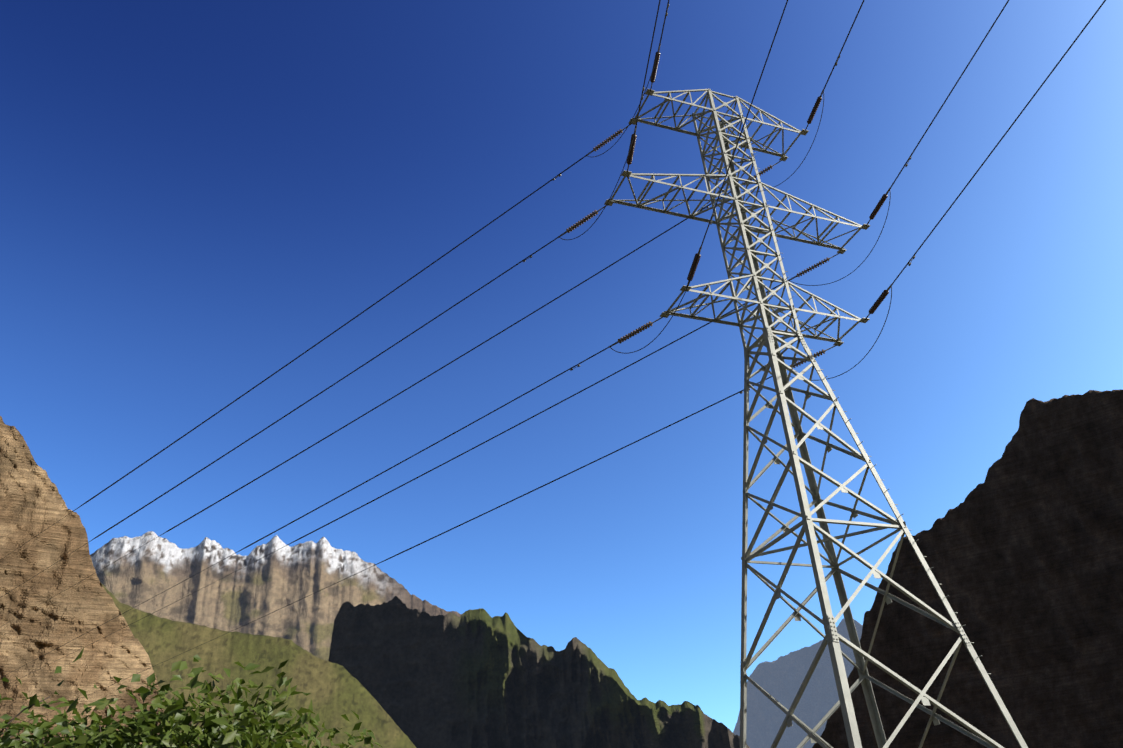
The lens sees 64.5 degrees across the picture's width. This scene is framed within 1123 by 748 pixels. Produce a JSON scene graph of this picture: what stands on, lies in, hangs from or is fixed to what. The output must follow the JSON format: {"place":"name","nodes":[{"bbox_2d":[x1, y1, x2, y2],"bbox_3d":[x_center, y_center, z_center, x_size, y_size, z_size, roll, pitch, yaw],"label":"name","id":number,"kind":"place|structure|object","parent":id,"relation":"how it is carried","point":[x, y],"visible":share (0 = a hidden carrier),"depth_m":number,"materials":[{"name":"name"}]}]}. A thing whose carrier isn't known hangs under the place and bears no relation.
{"place":"outdoors","nodes":[
{"label":"outdoors","id":0,"kind":"place"},
{"bbox_2d":[0,416,163,747],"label":"mountain cliff","id":1,"kind":"structure","parent":0,"point":[32,503],"depth_m":121.50,"materials":[{"name":"brown stone"}]},
{"bbox_2d":[101,583,415,747],"bbox_3d":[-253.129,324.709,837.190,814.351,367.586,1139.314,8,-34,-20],"label":"grassy hill","id":2,"kind":"structure","parent":0,"point":[336,690],"depth_m":890.56,"materials":[{"name":"green plant"}]},
{"bbox_2d":[90,531,461,660],"bbox_3d":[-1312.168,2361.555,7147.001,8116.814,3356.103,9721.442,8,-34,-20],"label":"mountain snow peaks","id":3,"kind":"object","parent":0,"point":[265,583],"visible":0.25,"depth_m":7282.61,"materials":[{"name":"stone"}]},
{"bbox_2d":[328,596,749,747],"bbox_3d":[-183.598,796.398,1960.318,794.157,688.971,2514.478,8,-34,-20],"label":"mountain crag","id":4,"kind":"structure","parent":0,"point":[479,678],"depth_m":1591.77,"materials":[{"name":"black stone"}]},
{"bbox_2d":[0,0,1122,731],"label":"sky","id":5,"kind":"structure","parent":0,"point":[196,195],"materials":[{"name":"blue"}]},
{"bbox_2d":[733,618,862,747],"bbox_3d":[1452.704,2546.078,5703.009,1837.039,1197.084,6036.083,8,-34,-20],"label":"mountain cliff","id":6,"kind":"structure","parent":0,"point":[780,679],"depth_m":5214.88,"materials":[{"name":"grey stone"}]},
{"bbox_2d":[812,389,1122,747],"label":"mountain","id":7,"kind":"structure","parent":0,"point":[1021,547],"depth_m":105.74,"materials":[{"name":"brown stone"}]},
{"bbox_3d":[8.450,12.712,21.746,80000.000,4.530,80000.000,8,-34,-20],"label":"ground","id":8,"kind":"structure","parent":0,"visible":0},
{"bbox_2d":[0,648,202,747],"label":"shrub","id":9,"kind":"object","parent":8,"relation":"on","point":[39,731],"visible":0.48,"depth_m":5.10,"materials":[{"name":"green plant"}]},
{"bbox_2d":[0,654,362,747],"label":"shrub","id":10,"kind":"object","parent":8,"relation":"on","point":[172,717],"visible":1,"depth_m":4.94,"materials":[{"name":"green plant"}]},
{"bbox_2d":[151,659,381,747],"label":"shrub","id":11,"kind":"object","parent":8,"relation":"on","point":[367,740],"visible":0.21,"depth_m":5.89,"materials":[{"name":"green plant"}]},
{"bbox_2d":[604,89,1027,747],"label":"transmission tower","id":12,"kind":"structure","parent":8,"relation":"on","point":[768,339],"depth_m":28.33,"materials":[{"name":"metal"}]},
{"bbox_2d":[0,0,1105,731],"bbox_3d":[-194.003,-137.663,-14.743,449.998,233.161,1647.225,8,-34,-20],"label":"power lines","id":13,"kind":"object","parent":12,"relation":"hanging from","point":[698,256],"visible":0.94,"depth_m":35.88,"materials":[{"name":"grey metal"}]}
]}

